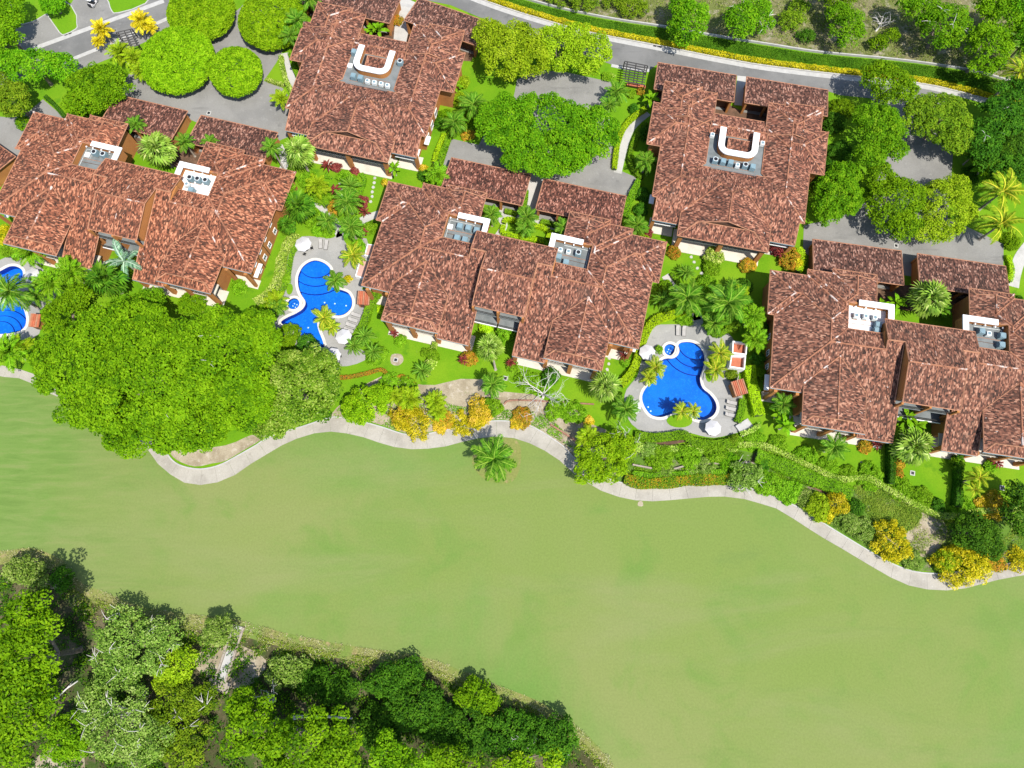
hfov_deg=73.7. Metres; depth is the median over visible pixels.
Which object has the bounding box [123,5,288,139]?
parking court
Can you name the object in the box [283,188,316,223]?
fan palm
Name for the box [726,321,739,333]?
shrub
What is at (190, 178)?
air conditioner
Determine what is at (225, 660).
bare tree
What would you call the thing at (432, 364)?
shrub
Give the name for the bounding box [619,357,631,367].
shrub
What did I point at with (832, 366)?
villa
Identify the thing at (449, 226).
roof hatch
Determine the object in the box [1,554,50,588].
woodland tree
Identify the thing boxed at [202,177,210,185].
air conditioner
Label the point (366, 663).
woodland weeds
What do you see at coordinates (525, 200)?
hedge
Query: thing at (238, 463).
cart path
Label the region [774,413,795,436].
banana plant
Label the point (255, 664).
dirt clearing
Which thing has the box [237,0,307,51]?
clipped tree
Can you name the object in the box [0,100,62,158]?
driveway
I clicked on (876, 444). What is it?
cordyline
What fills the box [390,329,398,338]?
cordyline
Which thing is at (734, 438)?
shrub
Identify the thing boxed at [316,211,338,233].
palm tree
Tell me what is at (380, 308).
shrub
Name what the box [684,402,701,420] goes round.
coconut palm
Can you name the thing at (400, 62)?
air conditioner
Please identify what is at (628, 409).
palm tree
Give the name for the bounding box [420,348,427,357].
shrub
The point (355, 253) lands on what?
coconut palm
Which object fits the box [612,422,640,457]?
bare tree
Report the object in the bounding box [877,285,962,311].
planting strip
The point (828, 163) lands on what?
shrub
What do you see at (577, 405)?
shrub
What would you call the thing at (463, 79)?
shrub
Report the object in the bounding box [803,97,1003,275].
parking court
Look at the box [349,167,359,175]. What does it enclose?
shrub
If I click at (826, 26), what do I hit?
dry grass
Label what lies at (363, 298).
pool shed
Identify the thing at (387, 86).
air conditioner
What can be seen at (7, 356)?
areca palm
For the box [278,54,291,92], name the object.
hedge
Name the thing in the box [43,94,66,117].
hedge
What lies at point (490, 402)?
shrub
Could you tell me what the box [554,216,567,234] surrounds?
palm tree
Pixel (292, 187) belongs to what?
areca palm
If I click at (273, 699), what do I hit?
bare tree
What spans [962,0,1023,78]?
hillside tree
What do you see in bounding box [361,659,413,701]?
woodland tree
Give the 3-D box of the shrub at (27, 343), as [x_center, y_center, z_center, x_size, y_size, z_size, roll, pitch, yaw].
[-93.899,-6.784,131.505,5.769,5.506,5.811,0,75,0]
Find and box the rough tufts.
[858,485,921,531]
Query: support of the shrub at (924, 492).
on the lawn at (934, 474)
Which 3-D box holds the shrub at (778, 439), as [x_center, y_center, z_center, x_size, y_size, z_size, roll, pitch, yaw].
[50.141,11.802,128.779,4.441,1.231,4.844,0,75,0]
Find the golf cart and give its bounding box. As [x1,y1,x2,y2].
[86,0,98,7]
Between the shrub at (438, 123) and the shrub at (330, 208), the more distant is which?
the shrub at (438, 123)
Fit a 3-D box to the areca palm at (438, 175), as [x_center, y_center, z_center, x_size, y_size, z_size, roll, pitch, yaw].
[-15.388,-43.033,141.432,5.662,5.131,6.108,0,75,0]
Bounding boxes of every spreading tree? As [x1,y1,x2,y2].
[25,298,282,458]
[473,91,620,178]
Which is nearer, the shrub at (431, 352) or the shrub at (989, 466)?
the shrub at (989, 466)
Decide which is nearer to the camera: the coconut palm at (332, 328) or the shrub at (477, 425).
the shrub at (477, 425)
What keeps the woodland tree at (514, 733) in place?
on the woodland floor
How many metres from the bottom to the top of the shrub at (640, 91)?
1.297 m
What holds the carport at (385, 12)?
on the lawn at (934, 474)
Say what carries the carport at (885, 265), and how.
on the parking court at (923, 161)
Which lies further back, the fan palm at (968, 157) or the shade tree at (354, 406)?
the fan palm at (968, 157)
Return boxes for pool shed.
[28,313,44,329]
[357,291,369,307]
[728,379,747,397]
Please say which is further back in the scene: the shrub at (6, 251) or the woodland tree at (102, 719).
the shrub at (6, 251)
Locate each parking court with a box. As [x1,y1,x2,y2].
[16,0,168,74]
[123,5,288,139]
[444,71,635,225]
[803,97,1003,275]
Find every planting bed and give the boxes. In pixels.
[286,284,292,294]
[667,414,691,427]
[705,373,711,381]
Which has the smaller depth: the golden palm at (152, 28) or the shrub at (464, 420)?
the shrub at (464, 420)
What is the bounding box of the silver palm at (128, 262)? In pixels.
[102,239,141,281]
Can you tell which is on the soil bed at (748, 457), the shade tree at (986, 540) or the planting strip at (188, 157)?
the shade tree at (986, 540)
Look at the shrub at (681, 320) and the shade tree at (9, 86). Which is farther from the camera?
the shade tree at (9, 86)
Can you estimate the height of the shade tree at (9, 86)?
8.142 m
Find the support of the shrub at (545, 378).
on the lawn at (934, 474)
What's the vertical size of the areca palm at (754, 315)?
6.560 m
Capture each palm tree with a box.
[0,273,38,311]
[22,286,49,306]
[125,115,147,135]
[174,132,195,156]
[200,134,219,143]
[260,137,284,168]
[266,298,287,317]
[278,25,298,46]
[284,8,309,31]
[300,0,321,11]
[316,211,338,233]
[323,270,347,292]
[332,187,364,219]
[336,215,364,240]
[441,111,467,137]
[457,91,487,119]
[470,434,516,482]
[481,372,506,398]
[482,204,502,226]
[515,205,538,229]
[515,219,535,237]
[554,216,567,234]
[600,95,619,114]
[604,79,630,106]
[611,394,640,425]
[623,215,649,235]
[635,150,657,175]
[663,278,707,316]
[701,279,752,323]
[701,311,728,335]
[769,392,796,416]
[817,432,850,460]
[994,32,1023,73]
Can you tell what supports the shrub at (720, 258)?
on the lawn at (934, 474)
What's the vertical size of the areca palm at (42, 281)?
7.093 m
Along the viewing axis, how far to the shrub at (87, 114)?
146.59 m
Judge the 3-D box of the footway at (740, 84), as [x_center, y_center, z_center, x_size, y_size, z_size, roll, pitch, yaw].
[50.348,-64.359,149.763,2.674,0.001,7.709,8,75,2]
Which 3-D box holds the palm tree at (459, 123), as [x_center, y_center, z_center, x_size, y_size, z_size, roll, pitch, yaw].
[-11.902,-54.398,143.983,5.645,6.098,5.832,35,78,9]
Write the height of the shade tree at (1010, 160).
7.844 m
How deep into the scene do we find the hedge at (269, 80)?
149.58 m
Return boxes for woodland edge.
[0,548,613,767]
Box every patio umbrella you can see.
[24,268,38,281]
[295,237,310,251]
[329,348,340,359]
[335,329,351,343]
[631,399,641,413]
[639,345,654,359]
[705,420,720,435]
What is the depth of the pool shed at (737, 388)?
129.96 m
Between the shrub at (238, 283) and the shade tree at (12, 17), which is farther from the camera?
the shade tree at (12, 17)
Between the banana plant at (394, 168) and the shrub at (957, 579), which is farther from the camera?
the banana plant at (394, 168)
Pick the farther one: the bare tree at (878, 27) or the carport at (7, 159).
the bare tree at (878, 27)
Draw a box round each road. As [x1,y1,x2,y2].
[0,0,183,84]
[400,0,987,102]
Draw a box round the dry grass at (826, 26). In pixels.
[545,0,1023,80]
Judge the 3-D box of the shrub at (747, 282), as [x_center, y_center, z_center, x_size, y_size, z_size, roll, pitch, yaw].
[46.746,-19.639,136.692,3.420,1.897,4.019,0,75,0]
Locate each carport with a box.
[0,145,15,186]
[102,96,191,149]
[188,115,279,164]
[302,0,400,35]
[404,0,484,56]
[441,157,530,211]
[535,178,626,225]
[652,62,736,112]
[740,76,827,118]
[808,239,904,291]
[911,253,1009,299]
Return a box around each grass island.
[14,0,77,35]
[107,0,148,13]
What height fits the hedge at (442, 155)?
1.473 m
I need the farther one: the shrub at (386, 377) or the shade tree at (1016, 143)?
the shade tree at (1016, 143)
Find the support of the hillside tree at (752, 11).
on the hillside
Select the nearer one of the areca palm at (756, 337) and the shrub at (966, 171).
the areca palm at (756, 337)
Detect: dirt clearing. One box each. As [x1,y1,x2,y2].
[29,744,84,767]
[193,645,265,688]
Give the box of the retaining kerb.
[527,0,1009,80]
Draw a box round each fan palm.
[82,260,130,298]
[135,131,176,167]
[277,214,296,234]
[280,134,315,171]
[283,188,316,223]
[476,331,504,370]
[588,369,621,403]
[887,425,935,467]
[905,279,951,318]
[962,146,983,164]
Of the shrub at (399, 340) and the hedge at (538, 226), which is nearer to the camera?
the shrub at (399, 340)
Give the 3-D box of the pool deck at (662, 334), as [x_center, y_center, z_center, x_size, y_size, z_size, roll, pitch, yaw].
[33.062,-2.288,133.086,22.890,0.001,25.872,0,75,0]
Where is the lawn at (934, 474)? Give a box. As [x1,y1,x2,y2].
[0,0,1023,572]
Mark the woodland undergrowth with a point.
(5, 598)
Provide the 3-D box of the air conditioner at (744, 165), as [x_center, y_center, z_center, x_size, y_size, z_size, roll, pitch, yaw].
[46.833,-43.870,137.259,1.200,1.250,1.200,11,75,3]
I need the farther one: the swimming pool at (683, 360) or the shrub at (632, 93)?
the shrub at (632, 93)
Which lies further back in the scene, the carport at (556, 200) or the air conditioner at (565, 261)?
the carport at (556, 200)
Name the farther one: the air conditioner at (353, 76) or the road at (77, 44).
the road at (77, 44)
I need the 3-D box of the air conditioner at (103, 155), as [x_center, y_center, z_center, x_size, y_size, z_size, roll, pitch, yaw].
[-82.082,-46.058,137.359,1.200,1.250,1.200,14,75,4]
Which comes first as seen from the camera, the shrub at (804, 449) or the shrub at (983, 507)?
the shrub at (983, 507)
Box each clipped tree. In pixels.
[139,25,215,95]
[166,0,235,40]
[208,46,262,97]
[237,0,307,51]
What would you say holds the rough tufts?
on the rough grass at (876, 502)
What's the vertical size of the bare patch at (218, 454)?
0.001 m
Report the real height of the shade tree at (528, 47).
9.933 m
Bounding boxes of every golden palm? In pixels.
[90,17,114,43]
[91,36,105,50]
[128,8,155,35]
[144,21,158,34]
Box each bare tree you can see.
[113,691,145,735]
[207,624,244,693]
[258,679,277,702]
[508,360,570,418]
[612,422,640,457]
[871,12,892,31]
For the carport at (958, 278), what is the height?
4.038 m
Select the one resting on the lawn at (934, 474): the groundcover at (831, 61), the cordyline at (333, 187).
the cordyline at (333, 187)
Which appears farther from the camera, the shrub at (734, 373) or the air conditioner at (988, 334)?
the shrub at (734, 373)
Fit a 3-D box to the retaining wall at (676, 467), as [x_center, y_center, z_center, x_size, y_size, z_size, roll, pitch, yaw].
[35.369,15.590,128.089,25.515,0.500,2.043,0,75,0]
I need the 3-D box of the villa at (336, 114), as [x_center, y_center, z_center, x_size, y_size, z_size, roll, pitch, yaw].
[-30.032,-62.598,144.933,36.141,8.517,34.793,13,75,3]
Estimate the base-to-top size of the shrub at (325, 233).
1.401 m
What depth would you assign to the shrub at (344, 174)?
142.91 m
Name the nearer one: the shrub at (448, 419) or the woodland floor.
the woodland floor
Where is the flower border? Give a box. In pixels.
[487,0,999,97]
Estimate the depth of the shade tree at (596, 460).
123.61 m
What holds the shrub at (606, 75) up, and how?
on the lawn at (934, 474)
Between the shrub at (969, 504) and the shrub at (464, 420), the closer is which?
the shrub at (969, 504)
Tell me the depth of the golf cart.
154.98 m
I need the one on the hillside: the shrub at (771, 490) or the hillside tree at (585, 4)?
the hillside tree at (585, 4)
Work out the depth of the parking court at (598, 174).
146.09 m
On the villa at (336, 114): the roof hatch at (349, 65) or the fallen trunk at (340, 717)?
the roof hatch at (349, 65)
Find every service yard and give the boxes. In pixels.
[355,244,373,279]
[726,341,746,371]
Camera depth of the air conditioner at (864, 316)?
128.10 m
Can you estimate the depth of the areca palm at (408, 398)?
128.29 m
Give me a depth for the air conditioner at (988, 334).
127.17 m
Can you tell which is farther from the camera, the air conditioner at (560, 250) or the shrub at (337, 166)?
the shrub at (337, 166)
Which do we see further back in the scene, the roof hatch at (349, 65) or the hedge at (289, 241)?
the roof hatch at (349, 65)
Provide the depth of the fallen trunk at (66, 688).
117.32 m
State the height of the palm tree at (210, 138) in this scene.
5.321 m
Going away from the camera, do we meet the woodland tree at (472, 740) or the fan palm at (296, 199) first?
the woodland tree at (472, 740)
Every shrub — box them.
[0,224,9,245]
[0,244,22,260]
[7,333,35,362]
[15,115,29,130]
[72,106,91,117]
[75,296,91,316]
[177,292,207,315]
[230,278,247,295]
[256,302,276,321]
[278,322,301,349]
[281,273,290,283]
[296,170,316,189]
[296,333,319,351]
[303,209,321,227]
[311,224,322,236]
[313,191,332,205]
[321,226,335,238]
[327,199,343,215]
[330,163,342,172]
[335,170,350,182]
[343,275,352,282]
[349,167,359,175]
[351,174,358,182]
[351,239,365,251]
[352,195,368,208]
[364,220,379,234]
[365,343,389,366]
[376,305,383,314]
[378,372,399,388]
[381,178,386,185]
[387,406,432,442]
[391,404,410,430]
[393,14,403,26]
[394,334,406,347]
[396,375,418,392]
[417,169,430,181]
[418,164,428,171]
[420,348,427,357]
[424,357,436,369]
[426,347,439,362]
[432,418,446,434]
[434,117,445,128]
[437,108,453,118]
[438,410,453,429]
[450,408,473,436]
[453,91,467,107]
[459,75,470,88]
[459,350,477,366]
[460,128,475,141]
[464,108,482,126]
[467,393,492,427]
[471,411,486,430]
[478,323,492,334]
[481,397,504,417]
[495,327,516,342]
[505,361,517,372]
[510,417,523,429]
[512,406,532,430]
[513,370,540,392]
[541,366,560,386]
[544,399,566,421]
[559,400,587,423]
[583,415,594,426]
[601,72,611,81]
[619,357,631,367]
[625,88,635,98]
[628,103,638,113]
[633,202,648,216]
[634,187,651,202]
[636,87,644,94]
[639,125,648,141]
[640,441,658,459]
[643,229,653,237]
[644,444,674,471]
[655,344,662,354]
[655,464,674,478]
[658,280,673,292]
[666,245,681,260]
[674,313,693,325]
[674,444,701,469]
[685,456,715,479]
[696,274,716,294]
[702,246,724,266]
[702,258,720,275]
[703,321,719,332]
[703,442,728,462]
[719,451,740,470]
[725,369,738,380]
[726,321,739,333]
[726,433,738,445]
[737,278,753,293]
[738,257,756,272]
[743,429,766,451]
[749,352,766,365]
[753,367,765,381]
[753,469,782,496]
[754,321,768,335]
[756,456,769,469]
[768,434,788,457]
[769,245,783,256]
[774,479,802,505]
[778,246,802,272]
[789,258,803,268]
[792,444,817,466]
[797,487,815,511]
[803,491,832,522]
[810,175,824,193]
[816,456,839,474]
[817,492,849,517]
[819,509,834,523]
[821,161,836,178]
[822,111,846,135]
[826,140,854,162]
[828,98,854,117]
[837,464,858,482]
[838,511,860,532]
[848,498,865,515]
[852,516,880,541]
[856,440,872,454]
[857,460,884,491]
[868,518,913,563]
[884,475,912,501]
[894,457,905,468]
[895,468,904,477]
[899,544,923,570]
[906,485,932,509]
[927,544,989,589]
[930,497,946,513]
[933,547,961,573]
[947,495,974,525]
[948,456,965,469]
[962,165,979,183]
[964,551,993,584]
[973,488,1008,521]
[976,501,989,514]
[983,459,997,472]
[985,554,1007,572]
[999,232,1021,250]
[1004,543,1023,573]
[1014,294,1023,299]
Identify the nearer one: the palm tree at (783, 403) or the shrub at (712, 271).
the palm tree at (783, 403)
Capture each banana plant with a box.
[364,23,376,34]
[368,22,389,36]
[385,162,400,176]
[455,81,462,91]
[642,90,659,107]
[771,406,788,419]
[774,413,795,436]
[887,293,907,316]
[897,409,917,430]
[908,420,927,432]
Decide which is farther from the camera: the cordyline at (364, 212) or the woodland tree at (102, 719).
the cordyline at (364, 212)
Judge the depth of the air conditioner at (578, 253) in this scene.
131.35 m
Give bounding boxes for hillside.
[538,0,1023,78]
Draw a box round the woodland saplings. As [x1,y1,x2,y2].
[0,573,571,767]
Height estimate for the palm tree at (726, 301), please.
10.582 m
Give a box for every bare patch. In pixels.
[171,435,265,465]
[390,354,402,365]
[460,379,498,403]
[472,438,520,483]
[905,513,946,556]
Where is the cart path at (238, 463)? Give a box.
[0,366,1023,589]
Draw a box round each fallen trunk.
[52,680,77,699]
[293,715,351,719]
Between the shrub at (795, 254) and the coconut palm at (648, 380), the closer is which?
the coconut palm at (648, 380)
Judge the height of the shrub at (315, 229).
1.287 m
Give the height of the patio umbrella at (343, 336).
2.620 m
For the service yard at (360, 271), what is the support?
on the lawn at (934, 474)
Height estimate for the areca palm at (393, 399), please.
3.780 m
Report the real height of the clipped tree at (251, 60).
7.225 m
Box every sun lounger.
[319,239,322,248]
[324,240,328,249]
[344,327,353,333]
[345,321,355,327]
[347,316,357,322]
[351,311,360,317]
[676,325,679,335]
[682,326,685,335]
[725,406,735,411]
[725,412,735,417]
[727,399,736,405]
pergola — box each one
[116,28,141,49]
[622,61,647,89]
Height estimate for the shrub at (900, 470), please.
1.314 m
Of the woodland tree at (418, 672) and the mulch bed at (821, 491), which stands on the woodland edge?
the woodland tree at (418, 672)
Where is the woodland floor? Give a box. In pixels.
[0,562,598,767]
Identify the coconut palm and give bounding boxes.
[311,304,335,331]
[324,319,340,336]
[339,241,365,268]
[639,370,657,386]
[642,355,666,378]
[672,401,692,420]
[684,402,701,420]
[704,358,727,382]
[707,338,733,364]
[963,465,993,488]
[963,481,984,497]
[975,204,1023,244]
[977,167,1023,210]
[994,53,1023,95]
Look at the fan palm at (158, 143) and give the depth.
137.84 m
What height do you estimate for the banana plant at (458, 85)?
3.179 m
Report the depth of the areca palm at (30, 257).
134.25 m
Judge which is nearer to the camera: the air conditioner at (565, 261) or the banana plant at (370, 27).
the air conditioner at (565, 261)
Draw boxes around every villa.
[0,111,297,306]
[285,1,465,178]
[361,181,667,381]
[646,80,828,265]
[761,268,1023,469]
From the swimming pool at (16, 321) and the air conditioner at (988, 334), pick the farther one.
the swimming pool at (16, 321)
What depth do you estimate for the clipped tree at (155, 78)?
145.21 m
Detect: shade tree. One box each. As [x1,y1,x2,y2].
[0,0,27,57]
[0,47,78,85]
[0,71,32,117]
[40,283,94,333]
[59,61,136,116]
[108,286,166,317]
[340,382,393,425]
[471,17,553,81]
[537,21,612,77]
[572,428,637,484]
[726,457,764,496]
[851,100,909,168]
[858,58,921,105]
[862,162,927,243]
[902,91,975,155]
[914,172,978,245]
[949,509,1006,561]
[959,75,1023,161]
[973,148,1023,185]
[980,162,1022,185]
[998,479,1023,535]
[999,112,1023,161]
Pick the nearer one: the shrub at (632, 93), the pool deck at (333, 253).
the pool deck at (333, 253)
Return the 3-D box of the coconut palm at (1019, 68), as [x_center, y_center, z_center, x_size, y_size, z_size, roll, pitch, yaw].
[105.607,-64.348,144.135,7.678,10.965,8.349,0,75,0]
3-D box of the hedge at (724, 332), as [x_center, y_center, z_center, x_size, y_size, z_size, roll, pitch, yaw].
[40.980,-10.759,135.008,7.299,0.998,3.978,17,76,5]
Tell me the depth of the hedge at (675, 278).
137.40 m
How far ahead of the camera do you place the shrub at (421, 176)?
143.15 m
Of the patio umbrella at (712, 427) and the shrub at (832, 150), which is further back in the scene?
the shrub at (832, 150)
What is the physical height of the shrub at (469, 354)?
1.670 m
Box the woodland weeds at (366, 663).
[59,575,604,767]
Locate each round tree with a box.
[38,0,65,13]
[241,342,343,440]
[811,160,864,226]
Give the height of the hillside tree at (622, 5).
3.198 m
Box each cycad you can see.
[337,174,362,191]
[344,337,365,355]
[353,325,377,346]
[362,342,383,361]
[412,360,432,380]
[651,288,673,311]
[677,263,696,281]
[725,277,741,288]
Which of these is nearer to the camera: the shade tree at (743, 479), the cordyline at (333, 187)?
the shade tree at (743, 479)
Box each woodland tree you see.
[0,589,85,767]
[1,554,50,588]
[36,709,96,764]
[48,565,75,593]
[71,673,176,767]
[88,602,184,692]
[136,679,220,767]
[151,643,200,694]
[199,612,239,646]
[219,685,363,767]
[263,653,313,692]
[296,662,361,709]
[354,700,403,756]
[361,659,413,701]
[368,726,434,767]
[381,677,454,745]
[392,653,426,683]
[419,698,494,759]
[423,742,480,767]
[453,673,501,715]
[471,706,539,758]
[490,733,566,767]
[522,711,579,763]
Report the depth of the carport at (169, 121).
144.40 m
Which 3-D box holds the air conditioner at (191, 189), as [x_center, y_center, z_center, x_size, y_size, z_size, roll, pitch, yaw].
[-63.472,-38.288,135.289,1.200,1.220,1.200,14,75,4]
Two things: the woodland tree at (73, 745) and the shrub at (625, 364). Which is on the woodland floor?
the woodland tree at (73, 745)
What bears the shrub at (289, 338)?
on the pool deck at (333, 253)
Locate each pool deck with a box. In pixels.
[0,256,55,339]
[273,232,370,365]
[624,314,741,437]
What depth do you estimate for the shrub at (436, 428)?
129.58 m
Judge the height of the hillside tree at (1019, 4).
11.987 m
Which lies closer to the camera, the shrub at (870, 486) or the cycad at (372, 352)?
the shrub at (870, 486)
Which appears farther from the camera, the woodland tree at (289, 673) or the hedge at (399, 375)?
the hedge at (399, 375)
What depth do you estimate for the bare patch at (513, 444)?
128.59 m
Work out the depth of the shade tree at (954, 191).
134.83 m
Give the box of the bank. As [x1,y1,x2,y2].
[499,0,1023,99]
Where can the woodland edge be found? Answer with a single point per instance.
(352, 650)
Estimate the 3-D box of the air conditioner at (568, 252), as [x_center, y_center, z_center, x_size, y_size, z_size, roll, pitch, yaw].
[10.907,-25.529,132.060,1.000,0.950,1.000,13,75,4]
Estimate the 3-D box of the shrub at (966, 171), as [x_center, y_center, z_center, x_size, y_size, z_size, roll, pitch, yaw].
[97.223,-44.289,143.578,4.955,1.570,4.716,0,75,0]
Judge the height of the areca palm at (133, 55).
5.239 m
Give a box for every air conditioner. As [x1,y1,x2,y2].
[91,149,99,157]
[99,151,109,158]
[184,182,191,187]
[186,174,194,182]
[187,187,196,192]
[194,176,201,184]
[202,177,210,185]
[350,73,356,80]
[351,48,356,56]
[357,74,364,82]
[365,79,370,85]
[372,80,377,86]
[378,81,384,87]
[385,83,390,89]
[397,58,403,66]
[454,234,460,239]
[456,223,463,230]
[462,236,468,241]
[465,224,471,232]
[473,227,479,234]
[556,253,561,261]
[557,247,562,253]
[563,259,568,264]
[565,249,570,255]
[574,249,581,257]
[709,132,714,138]
[711,156,718,164]
[719,158,725,166]
[726,159,733,167]
[734,163,739,169]
[741,162,748,169]
[748,163,755,171]
[759,141,764,147]
[852,313,858,318]
[861,314,867,319]
[870,315,877,321]
[871,327,880,331]
[872,321,881,327]
[975,328,985,335]
[984,331,991,337]
[995,341,1005,349]
[996,332,1005,340]
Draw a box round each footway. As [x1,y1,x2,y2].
[394,0,414,41]
[527,174,542,215]
[734,76,745,105]
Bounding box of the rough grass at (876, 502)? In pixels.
[857,485,921,530]
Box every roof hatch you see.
[84,152,91,158]
[347,63,352,68]
[447,224,452,229]
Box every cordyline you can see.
[320,159,334,171]
[329,184,340,194]
[359,207,370,216]
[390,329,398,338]
[457,355,468,365]
[505,358,515,366]
[619,350,627,360]
[776,247,785,257]
[871,441,882,450]
[992,461,1003,468]
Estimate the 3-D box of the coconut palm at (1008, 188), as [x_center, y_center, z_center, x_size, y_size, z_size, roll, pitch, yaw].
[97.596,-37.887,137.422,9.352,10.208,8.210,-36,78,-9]
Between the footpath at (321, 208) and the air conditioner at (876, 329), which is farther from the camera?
the footpath at (321, 208)
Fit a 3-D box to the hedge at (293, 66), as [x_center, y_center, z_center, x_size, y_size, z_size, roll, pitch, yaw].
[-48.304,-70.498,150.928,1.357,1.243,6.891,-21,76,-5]
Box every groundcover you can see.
[333,392,576,449]
[505,0,1023,101]
[627,450,807,503]
[801,505,934,568]
[846,484,1023,560]
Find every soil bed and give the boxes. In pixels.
[332,376,610,475]
[611,439,1023,571]
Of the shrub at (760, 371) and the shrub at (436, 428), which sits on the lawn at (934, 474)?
the shrub at (760, 371)
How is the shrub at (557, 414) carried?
on the soil bed at (450, 390)
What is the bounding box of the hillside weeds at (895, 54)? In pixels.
[549,0,1023,82]
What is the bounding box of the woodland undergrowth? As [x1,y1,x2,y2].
[0,565,601,767]
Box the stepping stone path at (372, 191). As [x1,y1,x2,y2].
[369,177,375,202]
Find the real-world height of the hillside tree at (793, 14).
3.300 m
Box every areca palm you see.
[0,332,28,372]
[10,247,46,267]
[29,267,67,301]
[50,255,88,293]
[104,38,128,66]
[118,46,141,67]
[129,59,142,80]
[264,288,289,312]
[269,89,288,109]
[285,183,295,207]
[304,173,331,199]
[389,386,403,406]
[396,386,423,412]
[422,389,446,411]
[424,161,449,185]
[427,405,446,421]
[575,423,600,449]
[725,284,749,306]
[735,303,766,328]
[742,326,768,353]
[971,159,995,181]
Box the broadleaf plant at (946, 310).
[942,305,952,319]
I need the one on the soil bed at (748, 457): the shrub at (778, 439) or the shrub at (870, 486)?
the shrub at (870, 486)
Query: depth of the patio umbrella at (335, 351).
131.88 m
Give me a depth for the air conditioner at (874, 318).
128.03 m
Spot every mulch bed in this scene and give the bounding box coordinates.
[642,439,684,444]
[751,453,843,504]
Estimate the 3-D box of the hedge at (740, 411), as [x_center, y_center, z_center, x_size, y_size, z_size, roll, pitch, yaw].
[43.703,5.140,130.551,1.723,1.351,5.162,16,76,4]
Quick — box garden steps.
[735,418,752,436]
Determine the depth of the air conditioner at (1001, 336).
126.89 m
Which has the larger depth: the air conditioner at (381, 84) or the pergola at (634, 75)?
the pergola at (634, 75)
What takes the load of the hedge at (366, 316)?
on the lawn at (934, 474)
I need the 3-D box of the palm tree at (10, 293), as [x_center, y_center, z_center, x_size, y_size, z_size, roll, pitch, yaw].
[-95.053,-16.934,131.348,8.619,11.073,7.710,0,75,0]
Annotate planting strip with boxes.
[132,137,200,167]
[365,27,473,60]
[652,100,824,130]
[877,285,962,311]
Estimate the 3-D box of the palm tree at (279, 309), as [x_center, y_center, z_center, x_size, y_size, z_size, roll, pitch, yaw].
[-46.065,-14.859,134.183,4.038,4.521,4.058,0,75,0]
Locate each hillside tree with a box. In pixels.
[546,0,599,12]
[601,0,649,18]
[666,0,710,48]
[722,0,775,40]
[777,0,811,32]
[795,27,816,43]
[817,0,856,14]
[824,1,866,48]
[866,27,901,50]
[894,0,973,50]
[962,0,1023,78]
[1002,0,1023,53]
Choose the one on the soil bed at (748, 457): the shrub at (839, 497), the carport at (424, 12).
the shrub at (839, 497)
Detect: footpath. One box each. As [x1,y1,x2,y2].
[278,144,287,168]
[281,52,295,86]
[315,203,343,237]
[359,211,377,223]
[496,217,507,234]
[499,208,561,230]
[614,112,649,173]
[662,274,700,320]
[1009,243,1023,287]
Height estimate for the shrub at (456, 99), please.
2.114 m
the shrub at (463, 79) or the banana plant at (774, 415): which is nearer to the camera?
the banana plant at (774, 415)
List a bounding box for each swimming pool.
[0,264,28,336]
[278,258,354,350]
[639,339,719,422]
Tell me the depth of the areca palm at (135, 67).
147.02 m
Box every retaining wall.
[504,399,593,404]
[550,424,575,440]
[632,461,768,471]
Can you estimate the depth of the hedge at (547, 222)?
140.64 m
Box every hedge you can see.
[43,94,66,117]
[252,232,299,305]
[265,77,284,87]
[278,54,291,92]
[278,242,296,291]
[288,52,297,76]
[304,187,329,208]
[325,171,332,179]
[340,367,387,379]
[356,172,366,196]
[357,292,381,329]
[391,374,414,382]
[424,341,437,377]
[431,133,446,163]
[436,124,475,164]
[499,224,543,244]
[502,216,551,239]
[504,208,517,216]
[522,190,528,208]
[539,218,554,227]
[611,105,647,170]
[619,306,696,388]
[622,178,641,225]
[623,473,730,489]
[627,120,648,179]
[632,469,727,479]
[634,430,743,449]
[635,441,737,455]
[670,272,684,290]
[704,318,736,337]
[734,398,746,423]
[737,441,1022,519]
[739,423,760,436]
[742,365,765,416]
[753,449,853,500]
[793,246,806,273]
[884,443,896,483]
[949,454,964,507]
[1003,255,1014,282]
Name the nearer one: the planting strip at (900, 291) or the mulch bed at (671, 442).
the mulch bed at (671, 442)
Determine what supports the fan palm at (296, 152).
on the lawn at (934, 474)
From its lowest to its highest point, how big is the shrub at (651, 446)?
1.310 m
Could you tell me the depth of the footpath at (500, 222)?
141.34 m
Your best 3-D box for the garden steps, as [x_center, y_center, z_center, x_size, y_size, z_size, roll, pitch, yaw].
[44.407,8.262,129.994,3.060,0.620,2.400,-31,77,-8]
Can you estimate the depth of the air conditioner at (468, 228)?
132.72 m
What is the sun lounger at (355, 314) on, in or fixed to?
on the pool deck at (333, 253)
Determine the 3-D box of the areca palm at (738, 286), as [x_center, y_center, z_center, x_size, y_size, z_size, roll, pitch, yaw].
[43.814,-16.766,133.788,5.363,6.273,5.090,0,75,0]
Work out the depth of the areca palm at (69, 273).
132.67 m
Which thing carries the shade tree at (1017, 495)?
on the soil bed at (748, 457)
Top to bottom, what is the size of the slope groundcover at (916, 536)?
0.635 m
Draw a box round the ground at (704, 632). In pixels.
[0,376,1023,767]
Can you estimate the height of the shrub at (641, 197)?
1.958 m
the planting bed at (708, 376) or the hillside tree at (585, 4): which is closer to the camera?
the planting bed at (708, 376)
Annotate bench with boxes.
[627,82,645,89]

